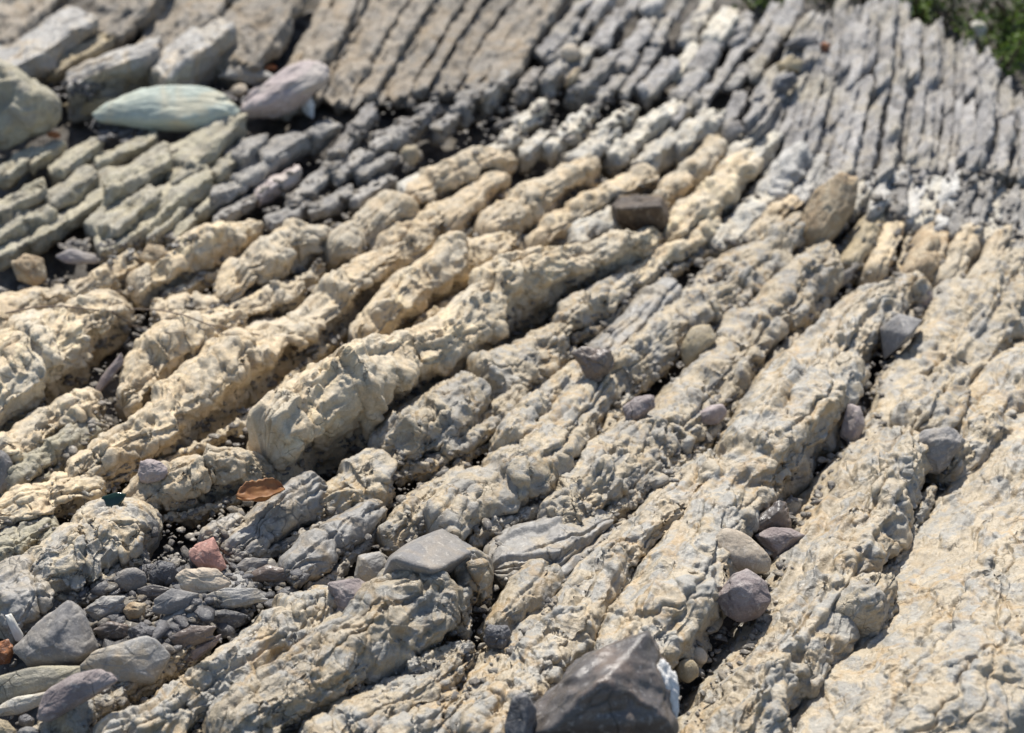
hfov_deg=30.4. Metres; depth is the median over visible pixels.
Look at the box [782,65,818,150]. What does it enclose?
rock plate
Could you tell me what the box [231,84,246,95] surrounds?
pebble
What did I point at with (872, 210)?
rock plate
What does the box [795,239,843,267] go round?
limestone ridge
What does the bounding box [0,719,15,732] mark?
loose rock
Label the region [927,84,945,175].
rock plate
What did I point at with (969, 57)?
rock plate
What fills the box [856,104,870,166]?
rock plate
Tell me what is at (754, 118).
rock plate
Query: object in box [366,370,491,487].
limestone ridge
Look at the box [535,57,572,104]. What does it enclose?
rock slab
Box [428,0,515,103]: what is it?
rock slab
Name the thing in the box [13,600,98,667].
loose rock
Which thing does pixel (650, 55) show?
rock slab
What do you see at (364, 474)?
limestone ridge
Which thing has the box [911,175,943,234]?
rock plate
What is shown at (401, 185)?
rock slab
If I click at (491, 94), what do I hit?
rock slab
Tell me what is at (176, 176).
rock slab
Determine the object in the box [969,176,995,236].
rock plate
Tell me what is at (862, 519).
limestone ridge
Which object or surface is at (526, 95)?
rock slab
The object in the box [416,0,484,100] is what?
rock slab
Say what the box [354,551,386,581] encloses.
loose rock
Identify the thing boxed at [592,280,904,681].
limestone ridge
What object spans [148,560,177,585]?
loose rock
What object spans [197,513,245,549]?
limestone ridge
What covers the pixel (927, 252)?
limestone ridge
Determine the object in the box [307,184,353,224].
rock slab
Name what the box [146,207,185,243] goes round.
rock slab
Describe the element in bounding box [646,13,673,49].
rock slab
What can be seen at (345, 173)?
rock slab
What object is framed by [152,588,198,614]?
loose rock
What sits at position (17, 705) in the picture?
loose rock
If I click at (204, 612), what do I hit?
gravel
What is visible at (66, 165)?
rock slab
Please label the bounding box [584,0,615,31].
rock slab
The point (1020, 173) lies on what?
rock plate
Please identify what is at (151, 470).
loose rock
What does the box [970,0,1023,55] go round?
shrub
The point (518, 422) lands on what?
limestone ridge
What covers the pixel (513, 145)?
rock slab
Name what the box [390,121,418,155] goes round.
rock slab
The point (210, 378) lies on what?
limestone ridge
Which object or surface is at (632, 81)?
rock slab
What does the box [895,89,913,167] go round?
rock plate
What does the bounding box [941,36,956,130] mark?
rock plate
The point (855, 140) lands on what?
rock plate
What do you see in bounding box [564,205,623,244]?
limestone ridge
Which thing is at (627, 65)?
rock slab
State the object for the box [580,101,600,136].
rock slab
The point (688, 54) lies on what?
rock slab
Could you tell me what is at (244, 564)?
loose rock
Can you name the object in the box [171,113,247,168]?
rock slab
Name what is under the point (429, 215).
limestone ridge
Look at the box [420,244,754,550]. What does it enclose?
limestone ridge
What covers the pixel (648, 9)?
rock slab
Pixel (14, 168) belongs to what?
rock slab
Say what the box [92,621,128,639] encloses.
loose rock
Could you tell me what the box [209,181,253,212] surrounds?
rock slab
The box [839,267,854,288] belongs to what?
loose rock
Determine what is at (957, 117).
rock plate
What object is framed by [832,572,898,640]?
rock
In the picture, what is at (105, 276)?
limestone ridge
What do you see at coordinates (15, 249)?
rock slab
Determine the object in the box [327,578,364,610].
loose rock
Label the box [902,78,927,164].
rock plate
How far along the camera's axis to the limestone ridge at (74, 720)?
2.31 m
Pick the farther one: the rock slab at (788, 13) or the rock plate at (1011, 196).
the rock slab at (788, 13)
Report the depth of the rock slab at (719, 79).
3.68 m
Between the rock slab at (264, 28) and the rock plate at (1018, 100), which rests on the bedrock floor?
the rock slab at (264, 28)
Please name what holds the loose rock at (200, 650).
on the limestone ridge at (134, 694)
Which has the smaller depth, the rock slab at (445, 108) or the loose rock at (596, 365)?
the loose rock at (596, 365)
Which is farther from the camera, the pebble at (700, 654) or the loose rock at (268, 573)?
the loose rock at (268, 573)
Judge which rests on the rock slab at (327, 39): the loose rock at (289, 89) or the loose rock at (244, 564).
the loose rock at (289, 89)
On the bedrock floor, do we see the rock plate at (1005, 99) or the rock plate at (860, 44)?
the rock plate at (1005, 99)
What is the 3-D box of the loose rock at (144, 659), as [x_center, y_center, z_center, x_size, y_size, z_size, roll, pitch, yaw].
[-0.487,0.371,2.379,0.114,0.063,0.051,0,32,0]
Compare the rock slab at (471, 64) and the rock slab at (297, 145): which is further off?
the rock slab at (471, 64)
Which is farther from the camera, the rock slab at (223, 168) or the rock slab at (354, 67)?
the rock slab at (354, 67)
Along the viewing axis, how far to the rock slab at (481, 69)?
3.74 m
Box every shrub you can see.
[727,0,783,11]
[806,0,867,13]
[900,0,948,23]
[920,0,1023,42]
[952,0,1023,83]
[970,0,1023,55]
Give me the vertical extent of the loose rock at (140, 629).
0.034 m
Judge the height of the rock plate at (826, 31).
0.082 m
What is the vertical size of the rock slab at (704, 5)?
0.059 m
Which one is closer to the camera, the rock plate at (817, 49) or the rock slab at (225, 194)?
the rock slab at (225, 194)
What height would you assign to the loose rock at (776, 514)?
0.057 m
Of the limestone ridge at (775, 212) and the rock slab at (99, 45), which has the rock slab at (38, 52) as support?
the rock slab at (99, 45)
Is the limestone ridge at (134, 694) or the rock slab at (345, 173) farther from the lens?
the rock slab at (345, 173)
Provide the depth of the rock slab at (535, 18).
3.77 m
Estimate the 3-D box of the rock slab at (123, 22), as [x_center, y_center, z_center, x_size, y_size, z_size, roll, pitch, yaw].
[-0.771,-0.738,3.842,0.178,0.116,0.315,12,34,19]
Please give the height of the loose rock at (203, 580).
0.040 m
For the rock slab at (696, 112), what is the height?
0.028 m
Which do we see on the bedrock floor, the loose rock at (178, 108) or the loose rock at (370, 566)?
the loose rock at (178, 108)
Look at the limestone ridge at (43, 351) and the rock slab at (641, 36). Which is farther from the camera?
the rock slab at (641, 36)
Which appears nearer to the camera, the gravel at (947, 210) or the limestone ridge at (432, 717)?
the limestone ridge at (432, 717)
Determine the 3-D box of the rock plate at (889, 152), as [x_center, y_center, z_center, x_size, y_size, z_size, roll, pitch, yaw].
[0.711,-0.435,3.536,0.043,0.135,0.390,7,33,12]
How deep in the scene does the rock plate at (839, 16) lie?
3.73 m
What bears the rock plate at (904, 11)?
on the bedrock floor
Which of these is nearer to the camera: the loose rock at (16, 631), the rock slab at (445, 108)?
the loose rock at (16, 631)
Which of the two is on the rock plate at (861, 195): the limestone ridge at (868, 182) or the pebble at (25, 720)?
the limestone ridge at (868, 182)
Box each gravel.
[0,165,969,731]
[46,78,107,101]
[57,231,198,266]
[78,551,310,658]
[85,118,148,143]
[194,78,264,104]
[218,79,638,219]
[826,154,1023,239]
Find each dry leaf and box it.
[46,131,60,138]
[236,477,284,501]
[265,65,275,69]
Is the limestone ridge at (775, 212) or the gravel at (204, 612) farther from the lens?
the limestone ridge at (775, 212)
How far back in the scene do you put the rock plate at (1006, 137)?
3.47 m
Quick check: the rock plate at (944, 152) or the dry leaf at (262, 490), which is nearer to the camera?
the dry leaf at (262, 490)
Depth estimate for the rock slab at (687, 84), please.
3.67 m
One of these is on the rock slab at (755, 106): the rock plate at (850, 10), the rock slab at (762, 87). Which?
the rock slab at (762, 87)
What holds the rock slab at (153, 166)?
on the rock slab at (87, 206)
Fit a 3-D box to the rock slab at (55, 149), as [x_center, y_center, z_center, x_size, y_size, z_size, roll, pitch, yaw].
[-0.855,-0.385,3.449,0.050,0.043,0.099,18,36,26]
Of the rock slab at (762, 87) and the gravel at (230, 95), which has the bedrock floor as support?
the gravel at (230, 95)
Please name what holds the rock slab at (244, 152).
on the rock slab at (223, 168)
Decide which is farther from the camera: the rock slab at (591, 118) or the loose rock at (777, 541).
the rock slab at (591, 118)
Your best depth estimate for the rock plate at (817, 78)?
3.59 m
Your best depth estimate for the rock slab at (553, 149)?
3.50 m
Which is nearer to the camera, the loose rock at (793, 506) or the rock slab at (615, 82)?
the loose rock at (793, 506)
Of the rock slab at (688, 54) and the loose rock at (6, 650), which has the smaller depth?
the loose rock at (6, 650)
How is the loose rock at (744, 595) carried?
on the limestone ridge at (862, 519)
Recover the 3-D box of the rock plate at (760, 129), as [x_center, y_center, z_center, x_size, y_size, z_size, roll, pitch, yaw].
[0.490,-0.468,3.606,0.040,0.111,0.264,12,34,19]
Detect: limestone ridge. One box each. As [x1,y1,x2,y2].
[0,284,72,328]
[0,289,135,431]
[0,386,105,462]
[0,471,106,530]
[0,514,59,560]
[0,554,61,646]
[1,417,102,495]
[24,497,162,606]
[33,684,129,732]
[65,228,435,488]
[67,250,144,301]
[92,585,336,732]
[115,308,248,421]
[115,646,210,703]
[122,443,276,529]
[124,219,263,311]
[150,278,305,324]
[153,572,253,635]
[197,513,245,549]
[200,567,474,732]
[213,218,329,302]
[221,470,327,562]
[246,226,663,484]
[277,499,387,590]
[301,642,475,732]
[316,447,397,520]
[320,189,420,272]
[347,230,521,342]
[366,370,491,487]
[367,198,465,252]
[376,461,469,556]
[376,687,466,732]
[405,145,518,209]
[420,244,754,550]
[437,384,528,467]
[440,169,510,237]
[449,449,726,732]
[464,322,576,401]
[474,152,600,250]
[476,558,564,642]
[483,507,614,589]
[488,389,551,452]
[523,163,658,248]
[534,395,702,524]
[538,360,583,402]
[551,264,640,344]
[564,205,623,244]
[587,277,682,350]
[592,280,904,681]
[630,217,721,296]
[630,253,844,495]
[652,134,727,206]
[662,148,764,255]
[675,212,805,334]
[677,425,936,732]
[707,180,794,258]
[742,194,803,244]
[745,141,812,200]
[788,412,1023,732]
[791,153,828,207]
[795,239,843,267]
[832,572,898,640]
[839,208,886,284]
[855,219,913,286]
[859,168,875,195]
[860,277,972,438]
[878,270,931,349]
[886,165,912,190]
[889,238,1023,432]
[900,209,948,282]
[925,342,1023,488]
[931,222,982,288]
[964,225,1017,278]
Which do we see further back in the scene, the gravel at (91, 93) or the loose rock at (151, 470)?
the gravel at (91, 93)
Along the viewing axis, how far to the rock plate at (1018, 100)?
3.58 m
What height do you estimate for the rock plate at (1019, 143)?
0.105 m
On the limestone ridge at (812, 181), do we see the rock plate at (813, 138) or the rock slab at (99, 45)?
the rock plate at (813, 138)
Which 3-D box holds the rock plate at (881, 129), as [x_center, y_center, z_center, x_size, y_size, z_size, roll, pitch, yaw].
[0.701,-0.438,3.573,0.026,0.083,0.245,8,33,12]
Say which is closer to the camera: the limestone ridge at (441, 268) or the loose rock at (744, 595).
the loose rock at (744, 595)
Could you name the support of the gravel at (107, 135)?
on the bedrock floor
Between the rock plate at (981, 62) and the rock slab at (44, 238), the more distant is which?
the rock plate at (981, 62)
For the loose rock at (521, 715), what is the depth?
2.19 m
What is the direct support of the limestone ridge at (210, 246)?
on the bedrock floor
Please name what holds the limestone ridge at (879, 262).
on the bedrock floor
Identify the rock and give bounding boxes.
[0,59,61,149]
[0,450,12,492]
[0,639,13,664]
[0,665,86,702]
[0,692,44,716]
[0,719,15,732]
[5,613,23,641]
[11,254,46,286]
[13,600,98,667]
[37,669,117,721]
[56,249,98,263]
[62,96,119,115]
[80,636,169,683]
[85,595,125,620]
[92,85,240,132]
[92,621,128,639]
[95,353,123,391]
[113,567,146,592]
[123,602,145,619]
[128,622,155,638]
[137,244,167,265]
[137,584,170,599]
[138,459,167,483]
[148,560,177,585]
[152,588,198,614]
[168,625,215,647]
[175,567,231,593]
[186,634,220,664]
[188,537,226,571]
[206,588,268,608]
[212,609,247,627]
[217,65,273,84]
[236,557,268,571]
[240,60,329,118]
[251,564,287,582]
[302,98,314,118]
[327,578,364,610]
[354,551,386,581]
[382,529,471,575]
[400,145,419,165]
[450,547,493,613]
[483,624,511,649]
[504,692,536,732]
[534,631,678,732]
[565,67,580,86]
[572,346,613,382]
[607,194,669,243]
[622,395,654,420]
[681,324,716,367]
[699,404,726,424]
[716,528,770,573]
[717,569,770,622]
[721,120,744,144]
[755,527,804,559]
[756,500,791,533]
[771,72,798,94]
[776,55,803,71]
[783,36,818,50]
[785,498,800,513]
[800,171,858,245]
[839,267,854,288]
[839,404,864,442]
[880,313,921,359]
[918,427,965,474]
[920,290,932,306]
[967,20,986,38]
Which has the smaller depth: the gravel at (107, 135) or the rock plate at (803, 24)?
the gravel at (107, 135)
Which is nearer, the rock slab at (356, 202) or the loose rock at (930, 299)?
the loose rock at (930, 299)
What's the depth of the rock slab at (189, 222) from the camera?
3.26 m
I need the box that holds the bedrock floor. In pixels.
[0,0,1023,732]
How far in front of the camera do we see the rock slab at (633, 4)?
3.87 m
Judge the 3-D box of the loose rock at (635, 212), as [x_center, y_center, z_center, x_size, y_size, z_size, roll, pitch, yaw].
[0.227,-0.259,3.333,0.119,0.130,0.152,0,32,0]
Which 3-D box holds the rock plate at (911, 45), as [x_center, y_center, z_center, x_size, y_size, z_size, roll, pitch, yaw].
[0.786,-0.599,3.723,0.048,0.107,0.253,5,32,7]
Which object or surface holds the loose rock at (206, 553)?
on the gravel at (204, 612)
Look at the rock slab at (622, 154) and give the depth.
3.49 m
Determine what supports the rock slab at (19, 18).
on the bedrock floor
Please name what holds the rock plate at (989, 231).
on the bedrock floor
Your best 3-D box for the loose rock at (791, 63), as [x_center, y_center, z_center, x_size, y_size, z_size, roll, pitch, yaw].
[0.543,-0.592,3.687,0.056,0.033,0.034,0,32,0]
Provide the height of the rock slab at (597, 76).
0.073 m
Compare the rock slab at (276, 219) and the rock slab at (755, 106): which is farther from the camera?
the rock slab at (755, 106)
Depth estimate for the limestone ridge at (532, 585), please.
2.48 m
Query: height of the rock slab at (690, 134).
0.095 m
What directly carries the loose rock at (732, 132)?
on the rock slab at (738, 144)
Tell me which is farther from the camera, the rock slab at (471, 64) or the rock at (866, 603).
the rock slab at (471, 64)
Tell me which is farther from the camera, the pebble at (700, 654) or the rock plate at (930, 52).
the rock plate at (930, 52)
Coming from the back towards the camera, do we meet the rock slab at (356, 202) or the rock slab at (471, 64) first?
the rock slab at (471, 64)
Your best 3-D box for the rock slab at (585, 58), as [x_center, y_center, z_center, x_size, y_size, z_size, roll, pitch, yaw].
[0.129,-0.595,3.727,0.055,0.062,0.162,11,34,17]
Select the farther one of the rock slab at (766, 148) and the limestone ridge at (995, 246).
the rock slab at (766, 148)
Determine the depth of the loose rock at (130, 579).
2.53 m
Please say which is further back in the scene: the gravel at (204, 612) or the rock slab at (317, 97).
the rock slab at (317, 97)
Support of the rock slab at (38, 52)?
on the bedrock floor
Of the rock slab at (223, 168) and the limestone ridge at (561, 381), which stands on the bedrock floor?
the rock slab at (223, 168)
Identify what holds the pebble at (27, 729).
on the limestone ridge at (74, 720)
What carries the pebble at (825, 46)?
on the rock plate at (826, 31)
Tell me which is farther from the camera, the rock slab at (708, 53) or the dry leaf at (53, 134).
the rock slab at (708, 53)
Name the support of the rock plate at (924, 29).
on the rock plate at (911, 45)
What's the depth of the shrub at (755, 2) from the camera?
3.99 m
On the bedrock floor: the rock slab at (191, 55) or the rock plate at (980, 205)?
the rock slab at (191, 55)
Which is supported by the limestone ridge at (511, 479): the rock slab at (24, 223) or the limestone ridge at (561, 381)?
the limestone ridge at (561, 381)
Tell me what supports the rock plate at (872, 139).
on the bedrock floor
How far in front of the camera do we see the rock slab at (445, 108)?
3.68 m
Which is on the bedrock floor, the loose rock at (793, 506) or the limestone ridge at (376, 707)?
the limestone ridge at (376, 707)
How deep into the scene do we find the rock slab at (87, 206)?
3.30 m
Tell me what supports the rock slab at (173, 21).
on the rock slab at (191, 55)
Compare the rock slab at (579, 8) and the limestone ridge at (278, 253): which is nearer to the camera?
the limestone ridge at (278, 253)
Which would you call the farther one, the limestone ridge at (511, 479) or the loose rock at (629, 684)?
the limestone ridge at (511, 479)
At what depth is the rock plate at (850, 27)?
3.73 m
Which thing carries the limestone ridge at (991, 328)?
on the bedrock floor
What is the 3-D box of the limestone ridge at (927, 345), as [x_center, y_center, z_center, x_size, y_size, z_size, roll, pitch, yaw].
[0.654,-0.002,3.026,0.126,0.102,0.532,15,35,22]
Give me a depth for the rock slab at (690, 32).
3.82 m
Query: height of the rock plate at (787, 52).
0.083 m
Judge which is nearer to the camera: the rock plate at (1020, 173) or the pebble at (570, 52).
the rock plate at (1020, 173)
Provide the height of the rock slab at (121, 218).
0.094 m
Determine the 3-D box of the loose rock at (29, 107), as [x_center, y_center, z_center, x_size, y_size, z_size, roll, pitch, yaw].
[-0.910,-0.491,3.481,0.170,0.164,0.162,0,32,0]
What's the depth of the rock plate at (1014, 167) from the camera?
3.45 m
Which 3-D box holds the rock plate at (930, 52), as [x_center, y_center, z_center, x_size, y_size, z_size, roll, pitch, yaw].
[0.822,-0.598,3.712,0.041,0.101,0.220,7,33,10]
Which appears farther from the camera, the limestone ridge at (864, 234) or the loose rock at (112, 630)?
the limestone ridge at (864, 234)
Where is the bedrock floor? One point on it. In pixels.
(72, 134)
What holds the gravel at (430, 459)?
on the bedrock floor
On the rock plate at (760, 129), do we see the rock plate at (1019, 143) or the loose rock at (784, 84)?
the loose rock at (784, 84)
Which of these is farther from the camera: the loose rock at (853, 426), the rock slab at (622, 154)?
the rock slab at (622, 154)
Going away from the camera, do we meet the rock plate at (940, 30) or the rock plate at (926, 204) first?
the rock plate at (926, 204)
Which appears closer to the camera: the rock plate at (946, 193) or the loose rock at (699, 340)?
the loose rock at (699, 340)
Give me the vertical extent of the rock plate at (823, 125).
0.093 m
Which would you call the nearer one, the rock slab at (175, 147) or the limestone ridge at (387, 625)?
the limestone ridge at (387, 625)
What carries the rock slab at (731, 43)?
on the bedrock floor
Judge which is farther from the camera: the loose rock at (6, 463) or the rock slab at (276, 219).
the rock slab at (276, 219)
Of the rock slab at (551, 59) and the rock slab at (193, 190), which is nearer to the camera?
the rock slab at (193, 190)
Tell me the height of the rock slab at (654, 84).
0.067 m
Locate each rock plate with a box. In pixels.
[742,69,787,136]
[744,93,786,146]
[770,86,793,131]
[777,70,807,152]
[780,30,802,61]
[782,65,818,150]
[787,11,815,73]
[792,62,825,143]
[798,12,822,74]
[804,87,833,156]
[805,16,828,72]
[814,9,833,66]
[819,68,850,153]
[819,88,838,151]
[820,0,849,95]
[821,85,859,184]
[831,3,853,92]
[835,4,861,80]
[835,74,874,174]
[845,9,870,91]
[846,168,871,224]
[852,87,890,181]
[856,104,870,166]
[860,0,879,79]
[865,169,890,219]
[869,0,898,104]
[874,63,909,184]
[875,103,888,166]
[886,164,911,220]
[893,0,911,74]
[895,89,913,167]
[899,18,923,95]
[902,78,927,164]
[904,176,927,235]
[909,77,940,189]
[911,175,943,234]
[920,25,926,66]
[921,19,941,89]
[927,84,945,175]
[933,169,961,231]
[935,111,954,177]
[937,17,945,87]
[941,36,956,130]
[945,90,965,176]
[947,171,977,243]
[953,38,965,107]
[955,98,975,171]
[961,90,995,177]
[962,36,978,105]
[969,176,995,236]
[973,46,991,113]
[978,58,1002,131]
[978,132,998,182]
[979,181,1006,257]
[991,110,1016,185]
[996,76,1013,131]
[998,183,1020,242]
[1006,145,1019,189]
[1011,189,1023,250]
[1012,91,1023,135]
[1012,147,1023,189]
[1013,101,1023,154]
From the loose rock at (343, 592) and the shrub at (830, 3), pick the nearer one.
the loose rock at (343, 592)
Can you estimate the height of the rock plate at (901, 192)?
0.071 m
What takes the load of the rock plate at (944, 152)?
on the bedrock floor
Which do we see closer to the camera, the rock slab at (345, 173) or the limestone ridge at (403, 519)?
the limestone ridge at (403, 519)
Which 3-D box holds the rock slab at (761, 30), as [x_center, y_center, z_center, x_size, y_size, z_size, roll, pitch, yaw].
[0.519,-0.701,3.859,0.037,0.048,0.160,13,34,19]
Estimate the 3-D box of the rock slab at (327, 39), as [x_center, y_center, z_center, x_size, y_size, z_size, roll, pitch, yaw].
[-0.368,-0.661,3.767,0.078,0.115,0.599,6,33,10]
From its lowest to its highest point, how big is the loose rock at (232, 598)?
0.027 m
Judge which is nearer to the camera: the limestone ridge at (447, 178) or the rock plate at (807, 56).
the limestone ridge at (447, 178)
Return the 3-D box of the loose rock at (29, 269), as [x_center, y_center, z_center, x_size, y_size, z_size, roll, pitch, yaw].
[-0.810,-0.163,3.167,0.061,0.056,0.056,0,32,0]
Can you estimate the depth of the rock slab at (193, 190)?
3.31 m
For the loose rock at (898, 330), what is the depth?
3.02 m
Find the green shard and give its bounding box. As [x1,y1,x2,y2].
[101,492,126,507]
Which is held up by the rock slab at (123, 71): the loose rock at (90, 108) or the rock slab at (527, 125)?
the loose rock at (90, 108)
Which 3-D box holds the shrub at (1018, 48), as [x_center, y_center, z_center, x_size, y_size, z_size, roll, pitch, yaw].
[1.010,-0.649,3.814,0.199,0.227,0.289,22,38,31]
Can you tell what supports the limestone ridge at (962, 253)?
on the bedrock floor
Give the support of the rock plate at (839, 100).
on the bedrock floor
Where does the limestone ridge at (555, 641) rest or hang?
on the bedrock floor
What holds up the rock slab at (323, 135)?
on the bedrock floor
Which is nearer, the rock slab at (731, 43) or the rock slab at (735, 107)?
the rock slab at (735, 107)
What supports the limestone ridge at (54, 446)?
on the bedrock floor
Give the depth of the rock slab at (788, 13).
3.84 m
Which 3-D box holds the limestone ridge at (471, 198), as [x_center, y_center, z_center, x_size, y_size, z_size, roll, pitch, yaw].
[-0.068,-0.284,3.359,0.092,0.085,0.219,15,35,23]
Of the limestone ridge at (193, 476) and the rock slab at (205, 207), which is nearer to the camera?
the limestone ridge at (193, 476)
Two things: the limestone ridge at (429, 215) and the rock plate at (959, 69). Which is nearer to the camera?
the limestone ridge at (429, 215)
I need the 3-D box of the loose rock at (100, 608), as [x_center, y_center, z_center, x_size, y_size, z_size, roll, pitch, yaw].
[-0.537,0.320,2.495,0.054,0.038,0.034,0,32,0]
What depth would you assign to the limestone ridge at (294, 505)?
2.61 m
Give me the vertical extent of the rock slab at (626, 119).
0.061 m
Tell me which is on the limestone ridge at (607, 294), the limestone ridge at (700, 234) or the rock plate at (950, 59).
the limestone ridge at (700, 234)
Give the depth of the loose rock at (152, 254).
3.15 m
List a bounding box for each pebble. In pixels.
[17,726,37,732]
[18,714,34,726]
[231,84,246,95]
[561,44,579,61]
[676,659,698,682]
[694,647,706,664]
[820,42,829,51]
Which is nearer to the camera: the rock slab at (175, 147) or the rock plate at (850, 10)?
the rock slab at (175, 147)
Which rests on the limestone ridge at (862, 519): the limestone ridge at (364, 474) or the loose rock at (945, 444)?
the loose rock at (945, 444)
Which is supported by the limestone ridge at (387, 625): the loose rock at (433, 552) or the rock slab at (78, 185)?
the loose rock at (433, 552)
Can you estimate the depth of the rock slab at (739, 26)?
3.82 m
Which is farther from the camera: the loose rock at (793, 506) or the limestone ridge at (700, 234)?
the limestone ridge at (700, 234)
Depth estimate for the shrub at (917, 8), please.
3.94 m
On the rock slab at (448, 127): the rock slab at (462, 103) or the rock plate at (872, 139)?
the rock slab at (462, 103)
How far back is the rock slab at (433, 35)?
3.75 m
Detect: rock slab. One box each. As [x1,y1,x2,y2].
[0,0,69,46]
[0,4,98,86]
[0,146,44,190]
[0,178,48,225]
[0,202,57,246]
[0,234,31,270]
[28,207,79,256]
[29,139,66,175]
[45,33,115,87]
[45,164,98,213]
[46,137,103,186]
[63,36,162,122]
[65,187,104,230]
[83,184,162,251]
[88,0,169,50]
[93,218,150,265]
[94,129,158,170]
[97,141,172,206]
[138,0,233,48]
[140,168,213,232]
[146,17,237,87]
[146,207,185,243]
[163,206,202,248]
[165,163,209,185]
[168,132,192,153]
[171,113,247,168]
[194,193,217,224]
[209,153,236,184]
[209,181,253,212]
[211,194,255,222]
[213,0,309,88]
[222,133,268,170]
[229,151,290,188]
[253,164,301,207]
[258,130,312,172]
[264,203,307,233]
[269,0,358,121]
[282,0,331,68]
[283,158,343,207]
[294,0,368,115]
[302,118,342,155]
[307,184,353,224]
[312,0,378,108]
[320,0,408,114]
[327,102,379,159]
[328,148,374,190]
[347,173,397,214]
[348,0,417,112]
[351,152,399,188]
[360,0,434,107]
[368,119,402,158]
[374,0,439,106]
[382,0,571,121]
[385,0,466,108]
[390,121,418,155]
[396,165,429,192]
[402,101,442,143]
[403,0,472,110]
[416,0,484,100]
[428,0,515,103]
[428,113,459,147]
[449,84,484,131]
[457,0,516,92]
[458,0,532,92]
[474,0,563,96]
[476,69,511,121]
[485,125,520,152]
[506,0,569,95]
[509,67,542,109]
[510,98,549,135]
[515,129,549,173]
[533,17,580,67]
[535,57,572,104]
[539,111,587,168]
[544,36,576,70]
[562,42,597,90]
[563,56,616,112]
[564,0,593,19]
[564,127,621,164]
[574,9,595,46]
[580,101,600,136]
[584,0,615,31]
[588,49,621,71]
[589,7,631,56]
[593,73,627,109]
[595,104,639,134]
[600,122,658,179]
[615,17,658,56]
[615,47,639,75]
[616,64,649,102]
[619,0,643,31]
[630,128,677,177]
[633,98,682,139]
[634,55,681,109]
[636,0,668,21]
[638,39,664,66]
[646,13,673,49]
[665,0,688,28]
[666,91,704,130]
[667,69,709,101]
[669,108,726,170]
[671,42,697,84]
[675,8,710,52]
[684,39,724,76]
[691,0,715,35]
[692,97,711,118]
[699,5,739,43]
[700,67,730,103]
[718,134,754,163]
[721,63,752,93]
[722,39,752,72]
[724,10,753,50]
[725,90,747,121]
[728,14,754,38]
[742,101,761,124]
[744,44,778,87]
[745,64,787,111]
[745,130,784,185]
[750,1,780,47]
[758,26,783,56]
[764,0,803,47]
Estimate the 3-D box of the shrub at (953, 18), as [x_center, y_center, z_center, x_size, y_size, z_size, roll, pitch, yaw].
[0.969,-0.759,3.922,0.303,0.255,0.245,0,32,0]
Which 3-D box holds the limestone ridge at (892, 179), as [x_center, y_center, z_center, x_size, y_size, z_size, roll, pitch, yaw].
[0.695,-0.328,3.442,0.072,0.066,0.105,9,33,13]
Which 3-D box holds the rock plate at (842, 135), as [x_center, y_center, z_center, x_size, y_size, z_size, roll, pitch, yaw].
[0.610,-0.408,3.505,0.039,0.114,0.344,9,33,13]
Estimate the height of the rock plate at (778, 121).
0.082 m
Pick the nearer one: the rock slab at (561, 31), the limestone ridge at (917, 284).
the limestone ridge at (917, 284)
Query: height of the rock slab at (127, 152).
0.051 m
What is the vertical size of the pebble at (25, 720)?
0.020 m
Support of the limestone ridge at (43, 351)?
on the bedrock floor
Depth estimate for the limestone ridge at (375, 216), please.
3.24 m
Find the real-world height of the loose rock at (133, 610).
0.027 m
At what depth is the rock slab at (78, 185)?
3.33 m
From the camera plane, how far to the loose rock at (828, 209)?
3.28 m
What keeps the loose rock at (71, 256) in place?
on the bedrock floor
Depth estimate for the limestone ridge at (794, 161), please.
3.42 m
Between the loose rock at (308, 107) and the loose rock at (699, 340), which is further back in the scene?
the loose rock at (308, 107)
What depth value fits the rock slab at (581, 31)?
3.81 m
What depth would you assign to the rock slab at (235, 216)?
3.31 m
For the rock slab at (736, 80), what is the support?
on the bedrock floor
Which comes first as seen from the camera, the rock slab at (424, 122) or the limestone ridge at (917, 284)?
the limestone ridge at (917, 284)
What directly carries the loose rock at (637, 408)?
on the limestone ridge at (603, 472)
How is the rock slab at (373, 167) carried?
on the bedrock floor
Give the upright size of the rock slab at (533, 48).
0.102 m
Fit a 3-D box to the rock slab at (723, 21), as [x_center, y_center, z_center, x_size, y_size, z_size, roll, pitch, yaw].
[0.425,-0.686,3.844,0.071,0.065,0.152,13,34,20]
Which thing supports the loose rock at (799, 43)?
on the rock plate at (803, 24)
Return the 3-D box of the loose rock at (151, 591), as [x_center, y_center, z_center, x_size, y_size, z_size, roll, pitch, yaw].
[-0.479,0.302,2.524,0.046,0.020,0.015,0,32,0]
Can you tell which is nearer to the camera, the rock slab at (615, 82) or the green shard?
the green shard
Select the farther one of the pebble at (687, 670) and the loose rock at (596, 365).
the loose rock at (596, 365)
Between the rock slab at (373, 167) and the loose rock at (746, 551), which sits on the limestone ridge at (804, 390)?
the loose rock at (746, 551)
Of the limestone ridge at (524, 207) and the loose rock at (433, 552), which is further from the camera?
the limestone ridge at (524, 207)
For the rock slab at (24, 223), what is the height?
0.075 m
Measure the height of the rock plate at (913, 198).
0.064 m
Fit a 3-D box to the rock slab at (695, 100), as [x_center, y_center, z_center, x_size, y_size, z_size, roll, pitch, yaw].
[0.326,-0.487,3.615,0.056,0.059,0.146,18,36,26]
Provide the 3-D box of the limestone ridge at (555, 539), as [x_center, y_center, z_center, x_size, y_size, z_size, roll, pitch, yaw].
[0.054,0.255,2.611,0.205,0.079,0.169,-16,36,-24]

